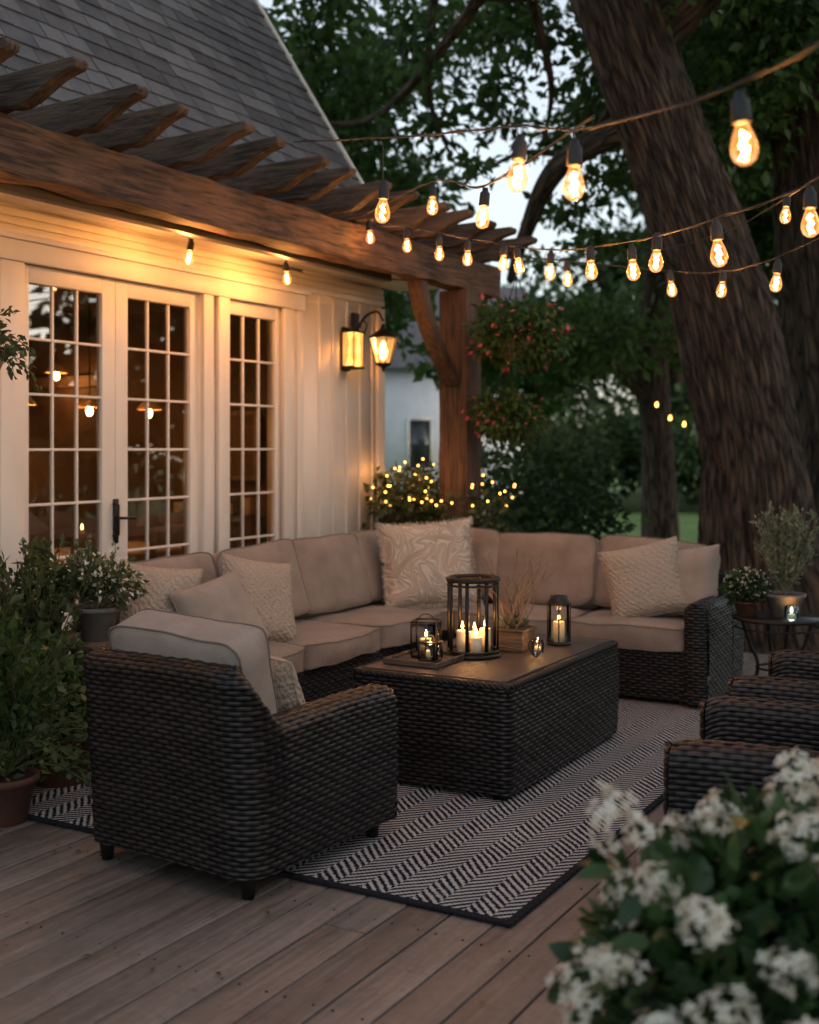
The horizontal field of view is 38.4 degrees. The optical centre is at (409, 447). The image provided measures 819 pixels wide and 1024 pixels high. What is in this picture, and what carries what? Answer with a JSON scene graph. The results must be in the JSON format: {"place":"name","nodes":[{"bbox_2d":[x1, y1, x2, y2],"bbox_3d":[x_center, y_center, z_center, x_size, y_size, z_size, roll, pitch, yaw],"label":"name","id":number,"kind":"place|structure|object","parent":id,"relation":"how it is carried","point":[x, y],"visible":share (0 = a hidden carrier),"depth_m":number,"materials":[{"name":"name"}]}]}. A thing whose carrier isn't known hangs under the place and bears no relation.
{"place":"outdoors","nodes":[
{"label":"outdoors","id":0,"kind":"place"},
{"bbox_2d":[56,314,56,363],"bbox_3d":[-3.434,-1.050,11.451,0.012,0.500,0.012,0,0,30],"label":"pendant cord","id":1,"kind":"object","parent":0,"point":[56,338],"visible":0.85,"depth_m":11.45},
{"bbox_2d":[89,293,89,395],"bbox_3d":[-2.606,-0.850,9.587,0.012,0.900,0.012,0,0,30],"label":"pendant cord","id":2,"kind":"object","parent":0,"point":[89,342],"depth_m":9.58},
{"bbox_2d":[29,375,261,548],"bbox_3d":[-3.449,0.400,11.509,4.409,2.400,1.188,0,0,8],"label":"interior casing","id":3,"kind":"object","parent":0,"point":[64,382],"visible":0.23,"depth_m":11.66,"materials":[{"name":"wood"}]},
{"bbox_2d":[25,263,266,541],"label":"interior walls","id":4,"kind":"structure","parent":0,"point":[39,311],"depth_m":11.29,"materials":[{"name":"brown paint"}]},
{"bbox_2d":[29,396,36,404],"bbox_3d":[-2.955,-0.375,8.981,0.220,0.090,0.220,0,0,30],"label":"pendant shade","id":5,"kind":"object","parent":4,"relation":"hanging from","point":[31,401],"visible":0.17,"depth_m":8.95,"materials":[{"name":"brown metal"}]},
{"bbox_2d":[45,363,67,373],"bbox_3d":[-3.434,-0.775,11.451,0.220,0.090,0.220,0,0,30],"label":"pendant shade","id":6,"kind":"object","parent":4,"relation":"hanging from","point":[59,368],"visible":0.76,"depth_m":11.40,"materials":[{"name":"brown metal"}]},
{"bbox_2d":[54,372,58,379],"bbox_3d":[-3.434,-0.705,11.451,0.056,0.090,0.056,0,0,30],"label":"pendant bulb","id":7,"kind":"object","parent":6,"relation":"hanging from","point":[56,375],"visible":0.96,"depth_m":11.43,"materials":[{"name":"white glass"}]},
{"bbox_2d":[78,398,96,407],"bbox_3d":[-2.606,-0.375,9.587,0.220,0.090,0.220,0,0,30],"label":"pendant shade","id":8,"kind":"object","parent":4,"relation":"hanging from","point":[85,402],"visible":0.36,"depth_m":9.52,"materials":[{"name":"brown metal"}]},
{"bbox_2d":[86,407,92,415],"bbox_3d":[-2.606,-0.305,9.587,0.056,0.090,0.056,0,0,30],"label":"pendant bulb","id":9,"kind":"object","parent":8,"relation":"hanging from","point":[89,411],"visible":0.92,"depth_m":9.57,"materials":[{"name":"white glass"}]},
{"bbox_2d":[136,401,161,409],"bbox_3d":[-2.256,-0.375,10.193,0.220,0.090,0.220,0,0,30],"label":"pendant shade","id":10,"kind":"object","parent":4,"relation":"hanging from","point":[153,405],"visible":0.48,"depth_m":10.13,"materials":[{"name":"brown metal"}]},
{"bbox_2d":[30,387,266,600],"bbox_3d":[-2.601,0.500,11.195,3.100,2.200,0.390,0,0,30],"label":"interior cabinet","id":11,"kind":"object","parent":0,"point":[63,463],"visible":0.23,"depth_m":11.81,"materials":[{"name":"brown wood"}]},
{"bbox_2d":[149,302,149,398],"bbox_3d":[-2.256,-0.850,10.193,0.012,0.900,0.012,0,0,30],"label":"pendant cord","id":12,"kind":"object","parent":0,"point":[149,349],"visible":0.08,"depth_m":10.19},
{"bbox_2d":[0,0,359,187],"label":"roof shingles","id":13,"kind":"object","parent":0,"point":[211,63],"visible":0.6,"depth_m":9.03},
{"bbox_2d":[174,497,254,514],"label":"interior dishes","id":14,"kind":"object","parent":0,"point":[249,505],"visible":0.42,"depth_m":10.47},
{"bbox_2d":[5,838,503,974],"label":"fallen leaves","id":15,"kind":"object","parent":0,"point":[219,973],"visible":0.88,"depth_m":3.70,"materials":[{"name":"brown plant"}]},
{"bbox_2d":[259,0,777,429],"label":"sky","id":16,"kind":"structure","parent":0,"point":[507,203],"materials":[{"name":"white"}]},
{"bbox_2d":[411,468,698,542],"bbox_3d":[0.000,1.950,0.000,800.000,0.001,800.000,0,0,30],"label":"lawn","id":17,"kind":"structure","parent":0,"point":[688,521],"depth_m":34.02,"materials":[{"name":"green plant"}]},
{"bbox_2d":[0,202,380,553],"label":"wall","id":18,"kind":"structure","parent":17,"relation":"on","point":[310,421],"depth_m":9.42,"materials":[{"name":"white paint"}]},
{"bbox_2d":[25,264,114,702],"bbox_3d":[-2.061,0.250,7.098,0.053,2.620,0.763,0,0,30],"label":"french door","id":19,"kind":"structure","parent":18,"relation":"attached to","point":[103,289],"depth_m":7.26,"materials":[{"name":"white paint"}]},
{"bbox_2d":[113,499,118,542],"bbox_3d":[-1.849,0.460,7.413,0.015,0.280,0.040,0,0,30],"label":"door handle","id":20,"kind":"object","parent":19,"relation":"attached to","point":[116,538],"visible":0.76,"depth_m":7.40,"materials":[{"name":"black metal"}]},
{"bbox_2d":[116,517,135,519],"bbox_3d":[-1.791,0.443,7.435,0.064,0.023,0.115,0,0,30],"label":"door lever","id":21,"kind":"object","parent":20,"relation":"attached to","point":[124,518],"depth_m":7.40,"materials":[{"name":"black metal"}]},
{"bbox_2d":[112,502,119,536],"bbox_3d":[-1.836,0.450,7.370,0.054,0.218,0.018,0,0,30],"label":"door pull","id":22,"kind":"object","parent":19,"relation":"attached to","point":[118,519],"depth_m":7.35,"materials":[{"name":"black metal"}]},
{"bbox_2d":[115,280,197,564],"bbox_3d":[-1.669,0.250,7.776,0.053,2.620,0.796,0,0,30],"label":"french door","id":23,"kind":"structure","parent":18,"relation":"attached to","point":[147,294],"depth_m":7.75,"materials":[{"name":"white paint"}]},
{"bbox_2d":[0,205,384,609],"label":"trim","id":24,"kind":"structure","parent":18,"relation":"attached to","point":[32,238],"depth_m":8.12,"materials":[{"name":"white paint"}]},
{"bbox_2d":[230,300,279,546],"bbox_3d":[-1.163,0.250,8.652,0.053,2.620,0.658,0,0,30],"label":"sidelight window","id":25,"kind":"structure","parent":18,"relation":"attached to","point":[257,312],"depth_m":8.73,"materials":[{"name":"white paint"}]},
{"bbox_2d":[341,327,364,371],"bbox_3d":[-0.466,-0.810,9.622,0.140,0.360,0.160,0,0,30],"label":"wall lantern sconce","id":26,"kind":"object","parent":18,"relation":"attached to","point":[352,348],"depth_m":9.59,"materials":[{"name":"yellow glass"}]},
{"bbox_2d":[351,310,397,371],"bbox_3d":[-0.285,-0.876,9.679,0.413,0.511,0.250,0,0,30],"label":"wall lantern sconce","id":27,"kind":"object","parent":18,"relation":"attached to","point":[383,332],"depth_m":9.62,"materials":[{"name":"black metal"}]},
{"bbox_2d":[0,652,768,1023],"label":"wooden deck","id":28,"kind":"structure","parent":17,"relation":"on","point":[300,952],"depth_m":3.77,"materials":[{"name":"brown wood"}]},
{"bbox_2d":[0,591,55,678],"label":"potted fern","id":29,"kind":"object","parent":28,"relation":"on","point":[16,599],"visible":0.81,"depth_m":5.10,"materials":[{"name":"green plant"}]},
{"bbox_2d":[0,644,67,781],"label":"potted boxwood shrub","id":30,"kind":"object","parent":28,"relation":"on","point":[28,752],"visible":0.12,"depth_m":5.16,"materials":[{"name":"green plant"}]},
{"bbox_2d":[0,609,91,827],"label":"potted shrub","id":31,"kind":"object","parent":28,"relation":"on","point":[15,798],"visible":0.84,"depth_m":5.01,"materials":[{"name":"green plant"}]},
{"bbox_2d":[0,37,537,527],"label":"timber pergola","id":32,"kind":"object","parent":28,"relation":"on","point":[100,149],"visible":0.81,"depth_m":7.36,"materials":[{"name":"brown wood"}]},
{"bbox_2d":[0,305,41,391],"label":"hanging fern basket","id":33,"kind":"object","parent":32,"relation":"hanging from","point":[7,351],"visible":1,"depth_m":5.28,"materials":[{"name":"green plant"}]},
{"bbox_2d":[0,181,391,281],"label":"gutter","id":34,"kind":"object","parent":32,"relation":"attached to","point":[137,218],"visible":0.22,"depth_m":7.03,"materials":[{"name":"metal"}]},
{"bbox_2d":[0,192,437,291],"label":"soffit","id":35,"kind":"structure","parent":32,"relation":"attached to","point":[398,285],"depth_m":7.76,"materials":[{"name":"white paint"}]},
{"bbox_2d":[186,237,405,282],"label":"string lights","id":36,"kind":"object","parent":32,"relation":"hanging from","point":[190,245],"visible":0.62,"depth_m":7.34,"materials":[{"name":"yellow glass"}]},
{"bbox_2d":[360,114,595,225],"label":"string lights","id":37,"kind":"object","parent":32,"relation":"hanging from","point":[484,199],"visible":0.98,"depth_m":4.84,"materials":[{"name":"black rubber"}]},
{"bbox_2d":[461,365,553,448],"bbox_3d":[0.820,-0.334,9.584,0.734,0.694,0.695,0,0,30],"label":"hanging flower basket","id":38,"kind":"object","parent":32,"relation":"hanging from","point":[501,420],"visible":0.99,"depth_m":9.47,"materials":[{"name":"green plant"}]},
{"bbox_2d":[456,276,578,374],"bbox_3d":[0.902,-0.982,9.416,0.963,0.799,0.891,0,0,30],"label":"hanging flower basket","id":39,"kind":"object","parent":32,"relation":"hanging from","point":[500,330],"visible":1,"depth_m":9.29,"materials":[{"name":"green plant"}]},
{"bbox_2d":[293,41,818,219],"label":"string lights","id":40,"kind":"object","parent":32,"relation":"hanging from","point":[740,109],"visible":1,"depth_m":3.23,"materials":[{"name":"black rubber"}]},
{"bbox_2d":[366,177,818,277],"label":"string lights","id":41,"kind":"object","parent":32,"relation":"hanging from","point":[809,203],"visible":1,"depth_m":5.58,"materials":[{"name":"black rubber"}]},
{"bbox_3d":[-5.778,-4.280,7.291,7.102,5.621,10.850,0,0,30],"label":"roof","id":42,"kind":"object","parent":32,"relation":"on","visible":0},
{"bbox_2d":[254,0,363,183],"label":"rake trim","id":43,"kind":"structure","parent":42,"relation":"attached to","point":[315,103],"depth_m":10.81,"materials":[{"name":"white paint"}]},
{"bbox_2d":[27,693,726,926],"bbox_3d":[-0.090,1.590,6.495,3.320,0.012,4.040,0,0,30],"label":"herringbone area rug","id":44,"kind":"object","parent":28,"relation":"on","point":[513,859],"visible":0.25,"depth_m":4.89,"materials":[{"name":"grey fabric"}]},
{"bbox_2d":[0,533,104,760],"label":"potted shrub","id":45,"kind":"object","parent":44,"relation":"on","point":[24,622],"visible":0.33,"depth_m":5.68,"materials":[{"name":"green plant"}]},
{"bbox_2d":[17,629,92,787],"bbox_3d":[-1.617,1.223,5.585,0.670,0.754,0.463,0,0,-22],"label":"potted boxwood shrub","id":46,"kind":"object","parent":44,"relation":"on","point":[54,779],"visible":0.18,"depth_m":5.49,"materials":[{"name":"green plant"}]},
{"bbox_2d":[62,630,109,770],"bbox_3d":[-1.700,1.285,6.000,0.520,0.630,0.320,0,0,30],"label":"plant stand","id":47,"kind":"object","parent":44,"relation":"on","point":[93,645],"visible":0.1,"depth_m":5.81,"materials":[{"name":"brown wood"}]},
{"bbox_2d":[4,536,78,641],"bbox_3d":[-1.845,0.704,5.848,0.362,0.532,0.359,0,0,30],"label":"potted white flower plant","id":48,"kind":"object","parent":47,"relation":"on","point":[57,584],"visible":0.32,"depth_m":5.81,"materials":[{"name":"green plant"}]},
{"bbox_2d":[47,534,149,641],"bbox_3d":[-1.580,0.698,5.953,0.610,0.544,0.416,0,0,30],"label":"potted white flower plant","id":49,"kind":"object","parent":47,"relation":"on","point":[97,619],"visible":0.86,"depth_m":5.88,"materials":[{"name":"green plant"}]},
{"bbox_2d":[82,608,398,900],"bbox_3d":[-0.671,1.114,4.688,0.905,0.971,0.976,0,0,34],"label":"wicker armchair","id":50,"kind":"object","parent":44,"relation":"on","point":[224,749],"visible":1,"depth_m":4.32,"materials":[{"name":"black wicker"}]},
{"bbox_2d":[70,527,744,719],"bbox_3d":[0.211,1.078,7.066,2.745,1.012,3.495,0,0,30],"label":"wicker sectional sofa","id":51,"kind":"object","parent":44,"relation":"on","point":[347,620],"visible":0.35,"depth_m":7.50,"materials":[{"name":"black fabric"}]},
{"bbox_2d":[120,562,202,622],"bbox_3d":[-1.332,0.859,6.287,0.466,0.466,0.193,9,-19,-33],"label":"cream throw pillow","id":52,"kind":"object","parent":51,"relation":"on","point":[161,585],"visible":0.31,"depth_m":6.23,"materials":[{"name":"beige fabric"}]},
{"bbox_2d":[168,569,271,636],"bbox_3d":[-1.027,0.911,6.344,0.466,0.426,0.195,-17,-18,-46],"label":"grey throw pillow","id":53,"kind":"object","parent":51,"relation":"on","point":[224,597],"visible":0.61,"depth_m":6.30,"materials":[{"name":"fabric"}]},
{"bbox_2d":[222,553,296,641],"bbox_3d":[-0.867,0.880,6.759,0.506,0.506,0.202,15,-33,-42],"label":"cream throw pillow","id":54,"kind":"object","parent":51,"relation":"on","point":[267,586],"visible":0.6,"depth_m":6.71,"materials":[{"name":"beige fabric"}]},
{"bbox_2d":[374,516,483,609],"bbox_3d":[0.132,0.829,8.270,0.726,0.663,0.239,-3,-15,-13],"label":"fringed throw pillow","id":55,"kind":"object","parent":51,"relation":"on","point":[421,561],"visible":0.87,"depth_m":8.18,"materials":[{"name":"beige fabric"}]},
{"bbox_2d":[597,536,686,617],"bbox_3d":[1.534,0.869,7.657,0.526,0.506,0.209,-13,-25,9],"label":"cream throw pillow","id":56,"kind":"object","parent":51,"relation":"on","point":[643,581],"visible":0.92,"depth_m":7.58,"materials":[{"name":"beige fabric"}]},
{"bbox_2d":[655,544,719,616],"bbox_3d":[1.793,0.870,7.625,0.466,0.466,0.187,-9,-26,37],"label":"grey throw pillow","id":57,"kind":"object","parent":51,"relation":"on","point":[698,568],"visible":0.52,"depth_m":7.52,"materials":[{"name":"fabric"}]},
{"bbox_2d":[353,630,619,800],"bbox_3d":[0.438,1.317,6.058,0.861,0.533,1.451,0,0,30],"label":"wicker coffee table","id":58,"kind":"object","parent":44,"relation":"on","point":[506,725],"visible":0.75,"depth_m":5.47,"materials":[{"name":"black wicker"}]},
{"bbox_2d":[383,648,464,668],"bbox_3d":[0.079,1.035,5.797,0.300,0.026,0.320,0,0,30],"label":"serving tray","id":59,"kind":"object","parent":58,"relation":"on","point":[404,658],"visible":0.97,"depth_m":5.72,"materials":[{"name":"brown wood"}]},
{"bbox_2d":[410,613,441,657],"bbox_3d":[0.083,0.930,5.864,0.133,0.213,0.133,0,0,13],"label":"candle lantern","id":60,"kind":"object","parent":59,"relation":"on","point":[434,629],"visible":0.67,"depth_m":5.83,"materials":[{"name":"black metal"}]},
{"bbox_2d":[418,634,442,662],"bbox_3d":[0.101,0.971,5.715,0.093,0.133,0.093,0,0,24],"label":"candle lantern","id":61,"kind":"object","parent":59,"relation":"on","point":[432,654],"visible":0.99,"depth_m":5.69,"materials":[{"name":"black metal"}]},
{"bbox_2d":[445,574,500,660],"bbox_3d":[0.322,0.849,5.957,0.280,0.402,0.280,0,0,30],"label":"candle lantern","id":62,"kind":"object","parent":58,"relation":"on","point":[474,645],"visible":0.99,"depth_m":5.89,"materials":[{"name":"black metal"}]},
{"bbox_2d":[473,548,560,651],"bbox_3d":[0.573,0.789,6.155,0.520,0.523,0.443,0,0,-19],"label":"twig planter","id":63,"kind":"object","parent":58,"relation":"on","point":[516,634],"visible":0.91,"depth_m":6.11,"materials":[{"name":"brown wood"}]},
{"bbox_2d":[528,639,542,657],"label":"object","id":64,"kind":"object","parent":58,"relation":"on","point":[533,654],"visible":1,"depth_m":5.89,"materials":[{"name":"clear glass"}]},
{"bbox_2d":[531,638,543,652],"bbox_3d":[0.658,1.010,6.040,0.068,0.079,0.068,0,0,30],"label":"glass votive","id":65,"kind":"object","parent":58,"relation":"on","point":[535,648],"visible":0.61,"depth_m":6.02,"materials":[{"name":"glass"}]},
{"bbox_2d":[547,594,570,645],"bbox_3d":[0.800,0.920,6.305,0.130,0.260,0.130,0,0,30],"label":"glass hurricane lantern","id":66,"kind":"object","parent":58,"relation":"on","point":[558,629],"visible":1,"depth_m":6.28,"materials":[{"name":"black metal"}]},
{"bbox_2d":[362,458,518,532],"bbox_3d":[0.139,0.892,10.148,1.733,1.616,1.186,0,0,30],"label":"fairy light bush","id":67,"kind":"object","parent":28,"relation":"on","point":[412,503],"visible":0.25,"depth_m":9.89,"materials":[{"name":"green plant"}]},
{"bbox_2d":[546,746,818,1023],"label":"white hydrangea bush","id":68,"kind":"object","parent":28,"relation":"on","point":[726,931],"visible":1,"depth_m":2.21,"materials":[{"name":"green plant"}]},
{"bbox_2d":[663,696,818,878],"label":"wicker armchair","id":69,"kind":"object","parent":28,"relation":"on","point":[742,742],"visible":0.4,"depth_m":3.86,"materials":[{"name":"black wicker"}]},
{"bbox_2d":[727,649,818,702],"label":"wicker armchair","id":70,"kind":"object","parent":28,"relation":"on","point":[793,675],"visible":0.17,"depth_m":4.96,"materials":[{"name":"black wicker"}]},
{"bbox_2d":[732,610,818,675],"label":"round metal side table","id":71,"kind":"object","parent":28,"relation":"on","point":[763,617],"visible":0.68,"depth_m":7.15,"materials":[{"name":"black metal"}]},
{"bbox_2d":[717,566,774,616],"bbox_3d":[2.076,0.876,7.267,0.354,0.314,0.327,0,0,30],"label":"potted white flower plant","id":72,"kind":"object","parent":71,"relation":"on","point":[746,596],"visible":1,"depth_m":7.21,"materials":[{"name":"green plant"}]},
{"bbox_2d":[748,500,818,617],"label":"potted sage plant","id":73,"kind":"object","parent":71,"relation":"on","point":[784,557],"visible":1,"depth_m":7.19,"materials":[{"name":"green plant"}]},
{"bbox_2d":[784,605,798,620],"bbox_3d":[2.298,0.991,7.080,0.090,0.085,0.090,0,0,30],"label":"candle holder","id":74,"kind":"object","parent":71,"relation":"on","point":[791,617],"visible":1,"depth_m":7.09,"materials":[{"name":"glass"}]},
{"bbox_2d":[262,0,621,424],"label":"side trees","id":75,"kind":"object","parent":17,"relation":"on","point":[307,54],"visible":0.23,"depth_m":16.85,"materials":[{"name":"green plant"}]},
{"bbox_2d":[385,367,523,515],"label":"walls","id":76,"kind":"structure","parent":17,"relation":"on","point":[406,397],"depth_m":34.00,"materials":[{"name":"white"}]},
{"bbox_2d":[407,418,431,470],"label":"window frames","id":77,"kind":"structure","parent":76,"relation":"attached to","point":[408,437],"depth_m":33.95,"materials":[{"name":"white paint"}]},
{"bbox_2d":[409,420,485,468],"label":"windows","id":78,"kind":"structure","parent":76,"relation":"attached to","point":[419,440],"depth_m":33.97,"materials":[{"name":"black glass"}]},
{"bbox_2d":[385,287,527,366],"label":"roof","id":79,"kind":"structure","parent":76,"relation":"on","point":[397,360],"depth_m":34.66,"materials":[{"name":"stone"}]},
{"bbox_2d":[272,19,779,482],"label":"distant tree line","id":80,"kind":"object","parent":17,"relation":"on","point":[605,277],"visible":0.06,"depth_m":46.80,"materials":[{"name":"green plant"}]},
{"bbox_2d":[430,423,651,539],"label":"garden shrubs","id":81,"kind":"object","parent":17,"relation":"on","point":[533,505],"visible":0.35,"depth_m":12.61,"materials":[{"name":"green plant"}]},
{"bbox_2d":[298,0,818,653],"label":"oak tree","id":82,"kind":"object","parent":17,"relation":"on","point":[684,166],"visible":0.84,"depth_m":10.94,"materials":[{"name":"green plant"}]},
{"bbox_2d":[524,400,701,504],"bbox_3d":[11.022,0.097,36.002,20.158,3.975,4.833,0,0,3],"label":"hedge","id":83,"kind":"object","parent":17,"relation":"on","point":[628,463],"visible":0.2,"depth_m":35.62,"materials":[{"name":"green plant"}]},
{"bbox_2d":[481,106,779,539],"bbox_3d":[4.068,-1.725,18.630,6.004,7.465,7.063,0,0,-12],"label":"maple tree","id":84,"kind":"object","parent":17,"relation":"on","point":[650,333],"visible":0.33,"depth_m":17.75,"materials":[{"name":"green plant"}]},
{"bbox_2d":[581,9,818,519],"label":"oak tree","id":85,"kind":"object","parent":17,"relation":"on","point":[798,307],"visible":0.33,"depth_m":12.31,"materials":[{"name":"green plant"}]},
{"bbox_2d":[508,238,818,295],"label":"string lights","id":86,"kind":"object","parent":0,"point":[777,267],"visible":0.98,"depth_m":7.11,"materials":[{"name":"black rubber"}]},
{"bbox_2d":[645,385,689,426],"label":"string lights","id":87,"kind":"object","parent":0,"point":[670,417],"visible":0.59,"depth_m":15.00,"materials":[{"name":"yellow glass"}]},
{"bbox_2d":[642,211,758,504],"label":"distant tree trunks","id":88,"kind":"object","parent":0,"point":[675,377],"depth_m":41.48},
{"bbox_2d":[638,176,818,255],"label":"string lights","id":89,"kind":"object","parent":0,"point":[786,200],"visible":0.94,"depth_m":6.65,"materials":[{"name":"black rubber"}]},
{"label":"interior floor","id":90,"kind":"structure","parent":0,"visible":0},
{"bbox_2d":[29,541,181,579],"bbox_3d":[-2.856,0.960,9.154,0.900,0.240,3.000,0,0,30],"label":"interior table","id":91,"kind":"object","parent":90,"relation":"on","point":[161,552],"visible":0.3,"depth_m":9.66,"materials":[{"name":"brown wood"}]},
{"bbox_2d":[68,520,240,603],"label":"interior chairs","id":92,"kind":"object","parent":90,"relation":"on","point":[157,536],"visible":0.1,"depth_m":8.93,"materials":[{"name":"brown wood"}]}
]}

